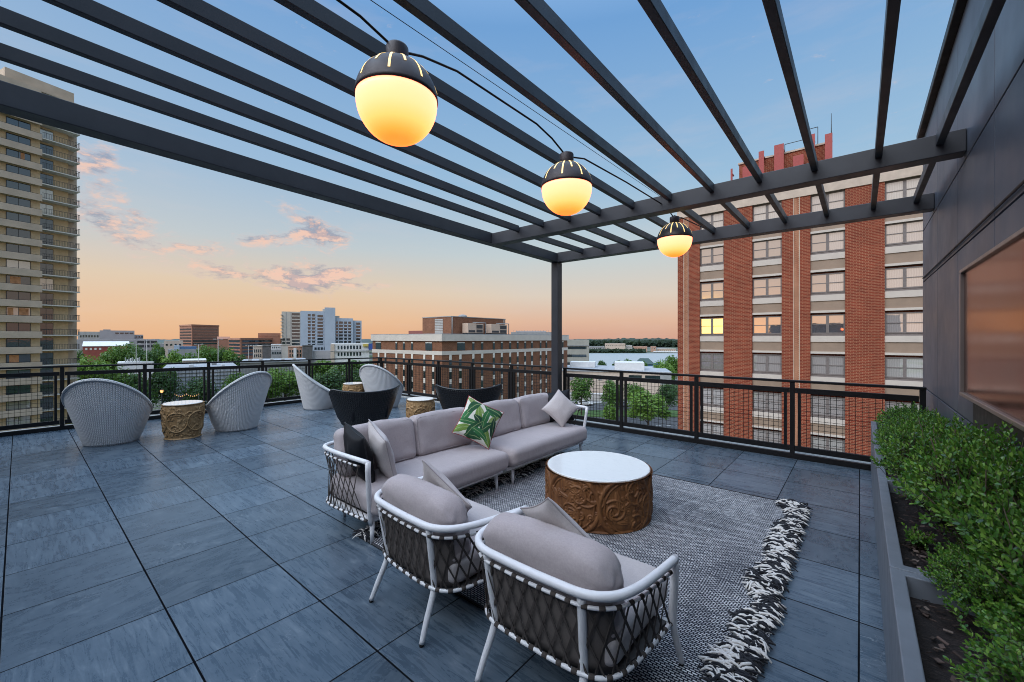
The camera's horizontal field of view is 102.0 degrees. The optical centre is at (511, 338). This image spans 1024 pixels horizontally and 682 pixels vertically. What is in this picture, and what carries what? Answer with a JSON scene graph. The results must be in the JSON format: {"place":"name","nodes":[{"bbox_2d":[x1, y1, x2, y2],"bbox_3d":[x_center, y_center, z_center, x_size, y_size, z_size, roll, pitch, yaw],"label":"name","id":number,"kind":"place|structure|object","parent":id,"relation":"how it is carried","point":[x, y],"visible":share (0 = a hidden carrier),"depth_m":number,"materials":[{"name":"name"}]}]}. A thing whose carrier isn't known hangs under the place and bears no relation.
{"place":"outdoors","nodes":[
{"label":"outdoors","id":0,"kind":"place"},
{"bbox_2d":[77,342,677,414],"bbox_3d":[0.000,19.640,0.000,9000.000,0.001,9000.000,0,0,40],"label":"ground","id":1,"kind":"structure","parent":0,"point":[371,355],"depth_m":231.01,"materials":[{"name":"green plant"}]},
{"bbox_2d":[0,67,79,431],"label":"balcony tower","id":2,"kind":"structure","parent":1,"relation":"on","point":[39,192],"depth_m":78.82,"materials":[{"name":"beige concrete"}]},
{"bbox_2d":[77,354,112,380],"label":"leafy tree","id":3,"kind":"object","parent":1,"relation":"on","point":[83,359],"visible":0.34,"depth_m":123.10,"materials":[{"name":"green plant"}]},
{"bbox_2d":[82,341,128,361],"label":"brick house row","id":4,"kind":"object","parent":1,"relation":"on","point":[94,348],"visible":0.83,"depth_m":234.75,"materials":[{"name":"red brick"}]},
{"bbox_2d":[78,329,142,338],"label":"grey office","id":5,"kind":"structure","parent":1,"relation":"on","point":[108,334],"depth_m":330.19,"materials":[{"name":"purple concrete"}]},
{"bbox_2d":[77,339,157,356],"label":"building","id":6,"kind":"structure","parent":1,"relation":"on","point":[150,343],"depth_m":294.90,"materials":[{"name":"grey concrete"}]},
{"bbox_2d":[106,342,142,363],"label":"leafy tree","id":7,"kind":"object","parent":1,"relation":"on","point":[119,353],"visible":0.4,"depth_m":182.40,"materials":[{"name":"green plant"}]},
{"bbox_2d":[117,357,153,379],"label":"white shed","id":8,"kind":"structure","parent":1,"relation":"on","point":[134,366],"depth_m":171.31,"materials":[{"name":"white metal"}]},
{"bbox_2d":[120,373,160,407],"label":"leafy tree","id":9,"kind":"object","parent":1,"relation":"on","point":[132,383],"visible":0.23,"depth_m":89.01,"materials":[{"name":"green plant"}]},
{"bbox_2d":[148,367,181,404],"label":"leafy tree","id":10,"kind":"object","parent":1,"relation":"on","point":[162,379],"visible":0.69,"depth_m":97.07,"materials":[{"name":"green plant"}]},
{"bbox_2d":[178,375,219,403],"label":"leafy tree","id":11,"kind":"object","parent":1,"relation":"on","point":[198,387],"visible":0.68,"depth_m":98.36,"materials":[{"name":"green plant"}]},
{"bbox_2d":[179,324,218,349],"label":"banded office","id":12,"kind":"structure","parent":1,"relation":"on","point":[193,334],"depth_m":431.70,"materials":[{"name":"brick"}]},
{"bbox_2d":[163,363,238,408],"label":"white hall","id":13,"kind":"structure","parent":1,"relation":"on","point":[225,373],"depth_m":114.46,"materials":[{"name":"metal"}]},
{"bbox_2d":[195,344,220,361],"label":"leafy tree","id":14,"kind":"object","parent":1,"relation":"on","point":[210,354],"visible":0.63,"depth_m":198.86,"materials":[{"name":"green plant"}]},
{"bbox_2d":[228,338,281,358],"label":"banded office","id":15,"kind":"structure","parent":1,"relation":"on","point":[238,346],"depth_m":339.52,"materials":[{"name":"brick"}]},
{"bbox_2d":[281,307,361,357],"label":"apartment highrise","id":16,"kind":"structure","parent":1,"relation":"on","point":[325,328],"depth_m":377.93,"materials":[{"name":"white concrete"}]},
{"bbox_2d":[330,343,372,374],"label":"white terrace block","id":17,"kind":"structure","parent":1,"relation":"on","point":[349,350],"depth_m":225.00,"materials":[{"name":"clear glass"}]},
{"bbox_2d":[371,334,568,399],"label":"brick office block","id":18,"kind":"structure","parent":1,"relation":"on","point":[524,349],"depth_m":112.27,"materials":[{"name":"brown brick"}]},
{"bbox_2d":[462,322,485,333],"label":"rooftop air handler","id":19,"kind":"object","parent":18,"relation":"on","point":[471,328],"visible":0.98,"depth_m":115.03,"materials":[{"name":"beige metal"}]},
{"bbox_2d":[567,340,588,364],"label":"concrete office","id":20,"kind":"structure","parent":1,"relation":"on","point":[577,350],"depth_m":184.89,"materials":[{"name":"grey concrete"}]},
{"bbox_2d":[562,361,671,398],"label":"warehouse","id":21,"kind":"structure","parent":1,"relation":"on","point":[630,366],"depth_m":137.08,"materials":[{"name":"white glass"}]},
{"bbox_2d":[589,348,645,352],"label":"bank trees","id":22,"kind":"object","parent":1,"relation":"on","point":[616,350],"visible":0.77,"depth_m":555.85,"materials":[{"name":"green plant"}]},
{"bbox_2d":[574,411,677,416],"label":"grass verge","id":23,"kind":"object","parent":1,"relation":"on","point":[600,414],"depth_m":107.63,"materials":[{"name":"green plant"}]},
{"bbox_2d":[570,377,592,414],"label":"leafy tree","id":24,"kind":"object","parent":23,"relation":"on","point":[580,385],"visible":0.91,"depth_m":104.95,"materials":[{"name":"green plant"}]},
{"bbox_2d":[656,384,677,407],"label":"leafy tree","id":25,"kind":"object","parent":23,"relation":"on","point":[670,395],"visible":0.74,"depth_m":102.92,"materials":[{"name":"green plant"}]},
{"bbox_2d":[587,339,677,346],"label":"skyline woods","id":26,"kind":"object","parent":1,"relation":"on","point":[662,343],"visible":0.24,"depth_m":904.65,"materials":[{"name":"green plant"}]},
{"bbox_2d":[677,165,922,455],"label":"brick apartment block","id":27,"kind":"structure","parent":1,"relation":"on","point":[843,303],"depth_m":30.21,"materials":[{"name":"brick"}]},
{"bbox_2d":[700,212,723,229],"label":"window","id":28,"kind":"structure","parent":27,"relation":"in","point":[715,219],"depth_m":34.40,"materials":[{"name":"grey glass"}]},
{"bbox_2d":[700,246,723,264],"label":"window","id":29,"kind":"structure","parent":27,"relation":"in","point":[713,255],"depth_m":34.51,"materials":[{"name":"grey glass"}]},
{"bbox_2d":[700,282,723,299],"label":"window","id":30,"kind":"structure","parent":27,"relation":"in","point":[715,290],"depth_m":34.51,"materials":[{"name":"grey glass"}]},
{"bbox_2d":[700,318,723,333],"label":"window","id":31,"kind":"structure","parent":27,"relation":"in","point":[707,325],"depth_m":34.54,"materials":[{"name":"yellow glass"}]},
{"bbox_2d":[700,353,723,369],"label":"window","id":32,"kind":"structure","parent":27,"relation":"in","point":[710,361],"depth_m":34.51,"materials":[{"name":"grey glass"}]},
{"bbox_2d":[703,388,723,405],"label":"window","id":33,"kind":"structure","parent":27,"relation":"in","point":[715,398],"depth_m":34.47,"materials":[{"name":"grey glass"}]},
{"bbox_2d":[753,201,781,220],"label":"window","id":34,"kind":"structure","parent":27,"relation":"in","point":[765,211],"depth_m":32.15,"materials":[{"name":"grey glass"}]},
{"bbox_2d":[753,238,781,259],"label":"window","id":35,"kind":"structure","parent":27,"relation":"in","point":[766,248],"depth_m":31.98,"materials":[{"name":"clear glass"}]},
{"bbox_2d":[753,277,781,296],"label":"window","id":36,"kind":"structure","parent":27,"relation":"in","point":[765,286],"depth_m":31.98,"materials":[{"name":"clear glass"}]},
{"bbox_2d":[753,316,781,333],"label":"window","id":37,"kind":"structure","parent":27,"relation":"in","point":[761,324],"depth_m":31.98,"materials":[{"name":"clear glass"}]},
{"bbox_2d":[753,354,781,372],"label":"window","id":38,"kind":"structure","parent":27,"relation":"in","point":[761,362],"depth_m":31.98,"materials":[{"name":"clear glass"}]},
{"bbox_2d":[754,391,781,411],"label":"window","id":39,"kind":"structure","parent":27,"relation":"in","point":[778,396],"depth_m":31.93,"materials":[{"name":"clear glass"}]},
{"bbox_2d":[754,429,781,442],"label":"window","id":40,"kind":"structure","parent":27,"relation":"in","point":[778,437],"depth_m":31.95,"materials":[{"name":"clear glass"}]},
{"bbox_2d":[731,113,832,179],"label":"rooftop plant house","id":41,"kind":"structure","parent":27,"relation":"on","point":[780,158],"depth_m":36.54,"materials":[{"name":"red brick"}]},
{"bbox_2d":[811,190,844,211],"bbox_3d":[22.575,-9.700,29.643,1.950,1.380,0.105,0,0,40],"label":"window","id":42,"kind":"structure","parent":27,"relation":"in","point":[836,199],"depth_m":29.49,"materials":[{"name":"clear glass"}]},
{"bbox_2d":[811,230,844,252],"bbox_3d":[22.575,-6.890,29.643,1.950,1.380,0.105,0,0,40],"label":"window","id":43,"kind":"structure","parent":27,"relation":"in","point":[835,240],"depth_m":29.57,"materials":[{"name":"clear glass"}]},
{"bbox_2d":[811,272,844,293],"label":"window","id":44,"kind":"structure","parent":27,"relation":"in","point":[827,282],"depth_m":29.57,"materials":[{"name":"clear glass"}]},
{"bbox_2d":[811,314,844,333],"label":"window","id":45,"kind":"structure","parent":27,"relation":"in","point":[829,323],"depth_m":29.57,"materials":[{"name":"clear glass"}]},
{"bbox_2d":[811,355,844,375],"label":"window","id":46,"kind":"structure","parent":27,"relation":"in","point":[820,364],"depth_m":29.60,"materials":[{"name":"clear glass"}]},
{"bbox_2d":[811,395,844,417],"bbox_3d":[22.575,4.870,29.643,1.950,1.380,0.105,0,0,40],"label":"window","id":47,"kind":"structure","parent":27,"relation":"in","point":[840,409],"depth_m":29.57,"materials":[{"name":"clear glass"}]},
{"bbox_2d":[811,436,844,451],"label":"window","id":48,"kind":"structure","parent":27,"relation":"in","point":[827,440],"depth_m":29.57,"materials":[{"name":"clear glass"}]},
{"bbox_2d":[885,176,922,199],"bbox_3d":[25.645,-9.700,27.064,1.930,1.380,0.105,0,0,40],"label":"window","id":49,"kind":"structure","parent":27,"relation":"in","point":[902,188],"depth_m":27.16,"materials":[{"name":"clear glass"}]},
{"bbox_2d":[885,220,922,244],"bbox_3d":[25.645,-6.890,27.064,1.930,1.380,0.105,0,0,40],"label":"window","id":50,"kind":"structure","parent":27,"relation":"in","point":[911,231],"depth_m":27.03,"materials":[{"name":"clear glass"}]},
{"bbox_2d":[885,266,922,288],"bbox_3d":[25.645,-3.950,27.064,1.930,1.380,0.105,0,0,40],"label":"window","id":51,"kind":"structure","parent":27,"relation":"in","point":[902,277],"depth_m":27.03,"materials":[{"name":"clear glass"}]},
{"bbox_2d":[885,312,922,332],"bbox_3d":[25.645,-1.010,27.064,1.930,1.380,0.105,0,0,40],"label":"window","id":52,"kind":"structure","parent":27,"relation":"in","point":[897,322],"depth_m":27.03,"materials":[{"name":"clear glass"}]},
{"bbox_2d":[885,357,922,378],"bbox_3d":[25.645,1.930,27.064,1.930,1.380,0.105,0,0,40],"label":"window","id":53,"kind":"structure","parent":27,"relation":"in","point":[895,367],"depth_m":27.03,"materials":[{"name":"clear glass"}]},
{"bbox_2d":[0,397,887,681],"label":"terrace floor","id":54,"kind":"structure","parent":0,"point":[208,555],"depth_m":2.91,"materials":[{"name":"grey tile"}]},
{"bbox_2d":[61,378,152,446],"bbox_3d":[-6.294,1.114,6.477,1.045,1.053,0.952,0,0,-22],"label":"wicker egg chair","id":55,"kind":"object","parent":54,"relation":"on","point":[99,416],"visible":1,"depth_m":6.21,"materials":[{"name":"grey wicker"}]},
{"bbox_2d":[160,400,204,439],"bbox_3d":[-5.475,1.351,6.899,0.590,0.570,0.599,0,0,40],"label":"drum stool","id":56,"kind":"object","parent":54,"relation":"on","point":[183,419],"visible":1,"depth_m":6.70,"materials":[{"name":"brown wood"}]},
{"bbox_2d":[0,357,379,436],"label":"railing","id":57,"kind":"object","parent":54,"relation":"on","point":[310,365],"visible":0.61,"depth_m":8.34,"materials":[{"name":"black metal"}]},
{"bbox_2d":[206,371,271,431],"bbox_3d":[-4.937,1.114,7.527,0.952,1.053,1.045,0,0,17],"label":"wicker egg chair","id":58,"kind":"object","parent":54,"relation":"on","point":[244,412],"visible":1,"depth_m":7.24,"materials":[{"name":"grey wicker"}]},
{"bbox_2d":[292,364,332,409],"bbox_3d":[-4.614,1.114,9.710,0.952,1.053,1.045,0,0,-30],"label":"wicker egg chair","id":59,"kind":"object","parent":54,"relation":"on","point":[314,394],"visible":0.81,"depth_m":9.38,"materials":[{"name":"grey wicker"}]},
{"bbox_2d":[328,384,399,427],"bbox_3d":[-2.251,1.184,6.356,1.084,0.917,0.734,0,0,-40],"label":"wicker wing chair","id":60,"kind":"object","parent":54,"relation":"on","point":[351,408],"visible":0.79,"depth_m":6.05,"materials":[{"name":"black wicker"}]},
{"bbox_2d":[359,364,403,407],"bbox_3d":[-3.091,1.114,9.825,1.045,1.053,0.952,0,0,18],"label":"wicker egg chair","id":61,"kind":"object","parent":54,"relation":"on","point":[372,376],"visible":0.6,"depth_m":9.48,"materials":[{"name":"grey wicker"}]},
{"bbox_2d":[323,407,507,543],"bbox_3d":[-0.884,1.211,4.087,0.867,0.854,1.713,0,0,40],"label":"sofa module","id":62,"kind":"object","parent":54,"relation":"on","point":[456,460],"visible":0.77,"depth_m":3.99,"materials":[{"name":"grey fabric"}]},
{"bbox_2d":[344,422,374,482],"bbox_3d":[-1.329,1.005,3.595,0.495,0.511,0.235,0,0,40],"label":"throw pillow","id":63,"kind":"object","parent":62,"relation":"on","point":[356,443],"visible":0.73,"depth_m":3.46,"materials":[{"name":"black fabric"}]},
{"bbox_2d":[368,419,396,477],"bbox_3d":[-1.147,1.005,3.671,0.201,0.543,0.552,0,0,-38],"label":"throw pillow","id":64,"kind":"object","parent":62,"relation":"on","point":[381,450],"visible":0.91,"depth_m":3.53,"materials":[{"name":"grey fabric"}]},
{"bbox_2d":[452,396,503,449],"bbox_3d":[-0.368,0.925,4.567,0.593,0.577,0.203,0,0,-11],"label":"throw pillow","id":65,"kind":"object","parent":62,"relation":"on","point":[478,421],"visible":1,"depth_m":4.50,"materials":[{"name":"green fabric"}]},
{"bbox_2d":[406,397,434,417],"bbox_3d":[-1.623,1.351,7.350,0.515,0.570,0.508,0,0,15],"label":"drum stool","id":66,"kind":"object","parent":54,"relation":"on","point":[417,405],"visible":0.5,"depth_m":7.16,"materials":[{"name":"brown wood"}]},
{"bbox_2d":[369,474,523,647],"bbox_3d":[-0.406,1.256,2.681,0.939,0.765,0.819,0,0,43],"label":"strap armchair","id":67,"kind":"object","parent":54,"relation":"on","point":[429,530],"visible":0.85,"depth_m":2.34,"materials":[{"name":"grey fabric"}]},
{"bbox_2d":[422,459,471,511],"bbox_3d":[-0.438,1.008,2.719,0.298,0.494,0.526,0,0,-12],"label":"throw pillow","id":68,"kind":"object","parent":67,"relation":"on","point":[433,475],"visible":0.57,"depth_m":2.58,"materials":[{"name":"grey fabric"}]},
{"bbox_2d":[435,384,502,409],"bbox_3d":[-0.696,1.184,6.693,1.084,0.917,0.734,0,0,-4],"label":"wicker wing chair","id":69,"kind":"object","parent":54,"relation":"on","point":[451,398],"visible":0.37,"depth_m":6.41,"materials":[{"name":"black wicker"}]},
{"bbox_2d":[0,0,1005,421],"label":"pergola","id":70,"kind":"object","parent":54,"relation":"on","point":[942,144],"visible":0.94,"depth_m":3.24,"materials":[{"name":"grey metal"}]},
{"bbox_2d":[354,39,437,146],"bbox_3d":[-0.583,-1.246,2.104,0.409,0.508,0.409,0,0,40],"label":"globe lamp","id":71,"kind":"object","parent":70,"relation":"hanging from","point":[396,97],"visible":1,"depth_m":1.97,"materials":[{"name":"yellow glass"}]},
{"bbox_2d":[336,0,703,228],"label":"lamp cable","id":72,"kind":"object","parent":70,"relation":"attached to","point":[420,55],"visible":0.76,"depth_m":2.64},
{"bbox_2d":[541,151,592,215],"bbox_3d":[0.439,-1.246,3.328,0.409,0.508,0.409,0,0,17],"label":"globe lamp","id":73,"kind":"object","parent":70,"relation":"hanging from","point":[566,186],"visible":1,"depth_m":3.19,"materials":[{"name":"yellow glass"}]},
{"bbox_2d":[657,215,692,256],"bbox_3d":[1.984,-1.246,5.059,0.409,0.508,0.409,0,0,-12],"label":"globe lamp","id":74,"kind":"object","parent":70,"relation":"hanging from","point":[674,237],"visible":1,"depth_m":4.92,"materials":[{"name":"yellow glass"}]},
{"bbox_2d":[470,393,587,483],"bbox_3d":[0.234,1.211,5.418,0.867,0.854,1.714,0,0,40],"label":"sofa module","id":75,"kind":"object","parent":54,"relation":"on","point":[526,431],"visible":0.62,"depth_m":5.26,"materials":[{"name":"grey fabric"}]},
{"bbox_2d":[542,389,579,426],"bbox_3d":[0.668,0.965,5.708,0.538,0.513,0.206,0,0,2],"label":"throw pillow","id":76,"kind":"object","parent":75,"relation":"on","point":[560,408],"visible":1,"depth_m":5.65,"materials":[{"name":"grey fabric"}]},
{"bbox_2d":[474,505,683,681],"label":"strap armchair","id":77,"kind":"object","parent":54,"relation":"on","point":[584,609],"visible":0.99,"depth_m":1.80,"materials":[{"name":"grey fabric"}]},
{"bbox_2d":[520,497,592,539],"bbox_3d":[0.260,0.982,2.080,0.279,0.486,0.528,0,0,-19],"label":"throw pillow","id":78,"kind":"object","parent":77,"relation":"on","point":[549,510],"visible":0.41,"depth_m":1.94,"materials":[{"name":"grey fabric"}]},
{"bbox_2d":[352,452,812,681],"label":"rug","id":79,"kind":"object","parent":54,"relation":"on","point":[734,552],"visible":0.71,"depth_m":3.07,"materials":[{"name":"grey fabric"}]},
{"bbox_2d":[545,451,652,533],"bbox_3d":[0.810,1.407,3.917,1.002,0.435,0.996,0,0,40],"label":"coffee table","id":80,"kind":"object","parent":79,"relation":"on","point":[599,492],"visible":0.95,"depth_m":3.53,"materials":[{"name":"brown wood"}]},
{"bbox_2d":[563,367,926,470],"bbox_3d":[2.917,1.104,6.457,5.020,1.068,0.068,0,0,41],"label":"railing","id":81,"kind":"object","parent":54,"relation":"on","point":[792,390],"visible":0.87,"depth_m":6.03,"materials":[{"name":"black metal"}]},
{"bbox_2d":[871,421,879,492],"bbox_3d":[4.260,1.329,4.505,0.528,0.619,1.131,0,0,40],"label":"planter box","id":82,"kind":"object","parent":54,"relation":"on","point":[874,425],"visible":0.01,"depth_m":4.75,"materials":[{"name":"grey concrete"}]},
{"bbox_2d":[873,401,937,425],"bbox_3d":[4.268,0.937,4.435,0.605,0.494,1.120,0,0,40],"label":"boxwood shrub","id":83,"kind":"object","parent":82,"relation":"in","point":[891,411],"visible":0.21,"depth_m":4.53,"materials":[{"name":"green plant"}]},
{"bbox_2d":[873,438,899,555],"bbox_3d":[3.394,1.329,3.474,0.528,0.619,1.550,0,0,40],"label":"planter box","id":84,"kind":"object","parent":54,"relation":"on","point":[878,472],"visible":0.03,"depth_m":3.41,"materials":[{"name":"grey metal"}]},
{"bbox_2d":[873,410,943,435],"bbox_3d":[3.649,0.905,3.750,0.582,0.478,1.048,0,0,40],"label":"boxwood shrub","id":85,"kind":"object","parent":84,"relation":"in","point":[887,423],"visible":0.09,"depth_m":3.80,"materials":[{"name":"green plant"}]},
{"bbox_2d":[878,477,968,681],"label":"planter box","id":86,"kind":"object","parent":54,"relation":"on","point":[895,510],"visible":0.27,"depth_m":2.32,"materials":[{"name":"grey metal"}]},
{"bbox_2d":[898,522,937,552],"bbox_3d":[2.109,1.059,2.151,0.206,0.169,0.152,0,0,-29],"label":"boxwood shrub","id":87,"kind":"object","parent":86,"relation":"in","point":[916,538],"visible":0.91,"depth_m":2.14,"materials":[{"name":"green plant"}]},
{"bbox_2d":[870,408,1013,527],"bbox_3d":[2.495,0.749,2.376,0.671,0.672,1.208,0,0,40],"label":"boxwood shrub","id":88,"kind":"object","parent":86,"relation":"in","point":[900,447],"visible":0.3,"depth_m":2.37,"materials":[{"name":"green plant"}]},
{"bbox_2d":[896,421,1023,577],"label":"boxwood shrub","id":89,"kind":"object","parent":86,"relation":"in","point":[969,463],"visible":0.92,"depth_m":1.75,"materials":[{"name":"green plant"}]},
{"bbox_2d":[906,463,1017,540],"bbox_3d":[2.342,0.835,2.070,0.538,0.539,0.969,0,0,40],"label":"boxwood shrub","id":90,"kind":"object","parent":86,"relation":"in","point":[934,518],"visible":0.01,"depth_m":2.03,"materials":[{"name":"green plant"}]},
{"bbox_2d":[963,501,1023,616],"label":"boxwood shrub","id":91,"kind":"object","parent":86,"relation":"in","point":[1014,572],"visible":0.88,"depth_m":1.42,"materials":[{"name":"green plant"}]},
{"bbox_2d":[889,567,1023,681],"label":"planter box","id":92,"kind":"object","parent":54,"relation":"on","point":[926,633],"visible":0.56,"depth_m":1.54,"materials":[{"name":"grey metal"}]},
{"bbox_2d":[918,533,1023,634],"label":"boxwood shrub","id":93,"kind":"object","parent":92,"relation":"in","point":[954,565],"visible":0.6,"depth_m":1.55,"materials":[{"name":"green plant"}]},
{"bbox_2d":[943,592,1023,681],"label":"boxwood shrub","id":94,"kind":"object","parent":92,"relation":"in","point":[1008,659],"visible":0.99,"depth_m":1.17,"materials":[{"name":"green plant"}]},
{"bbox_2d":[916,0,1023,432],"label":"clad wall","id":95,"kind":"structure","parent":54,"relation":"on","point":[977,189],"depth_m":3.26,"materials":[{"name":"grey metal"}]},
{"bbox_2d":[959,227,1023,450],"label":"window","id":96,"kind":"structure","parent":95,"relation":"attached to","point":[991,334],"depth_m":2.36,"materials":[{"name":"brown glass"}]},
{"bbox_2d":[409,314,505,333],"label":"building","id":97,"kind":"structure","parent":0,"point":[444,325],"depth_m":117.27,"materials":[{"name":"brown brick"}]},
{"bbox_2d":[0,0,953,339],"label":"sky","id":98,"kind":"structure","parent":0,"point":[165,244],"materials":[{"name":"blue"}]},
{"bbox_2d":[589,353,677,365],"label":"river water","id":99,"kind":"structure","parent":0,"point":[609,359],"depth_m":445.06,"materials":[{"name":"grey liquid"}]},
{"bbox_2d":[595,417,677,428],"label":"street","id":100,"kind":"structure","parent":0,"point":[665,422],"depth_m":97.63,"materials":[{"name":"grey asphalt"}]},
{"bbox_2d":[600,380,623,407],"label":"leafy tree","id":101,"kind":"object","parent":100,"relation":"on","point":[612,391],"visible":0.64,"depth_m":94.84,"materials":[{"name":"green plant"}]},
{"bbox_2d":[627,387,671,424],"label":"leafy tree","id":102,"kind":"object","parent":100,"relation":"on","point":[650,404],"visible":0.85,"depth_m":82.17,"materials":[{"name":"green plant"}]},
{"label":"terrace base wall","id":103,"kind":"structure","parent":0,"visible":0},
{"bbox_2d":[2,393,870,463],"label":"terrace edge kerb","id":104,"kind":"structure","parent":103,"relation":"on","point":[632,428],"depth_m":6.66,"materials":[{"name":"concrete"}]},
{"bbox_2d":[380,357,550,400],"bbox_3d":[-1.515,1.101,10.331,6.350,1.073,0.072,0,0,40],"label":"railing","id":105,"kind":"object","parent":104,"relation":"on","point":[511,374],"visible":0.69,"depth_m":10.21,"materials":[{"name":"black metal"}]},
{"label":"grass verge","id":106,"kind":"structure","parent":0,"visible":0},
{"bbox_2d":[240,358,307,402],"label":"shop","id":107,"kind":"structure","parent":106,"relation":"on","point":[245,371],"depth_m":121.77,"materials":[{"name":"grey concrete"}]},
{"bbox_2d":[267,370,287,402],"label":"leafy tree","id":108,"kind":"object","parent":106,"relation":"on","point":[272,388],"visible":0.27,"depth_m":104.18,"materials":[{"name":"green plant"}]},
{"bbox_2d":[268,367,299,400],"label":"leafy tree","id":109,"kind":"object","parent":106,"relation":"on","point":[293,383],"visible":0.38,"depth_m":109.29,"materials":[{"name":"green plant"}]},
{"bbox_2d":[313,369,343,389],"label":"leafy tree","id":110,"kind":"object","parent":106,"relation":"on","point":[334,382],"visible":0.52,"depth_m":110.89,"materials":[{"name":"green plant"}]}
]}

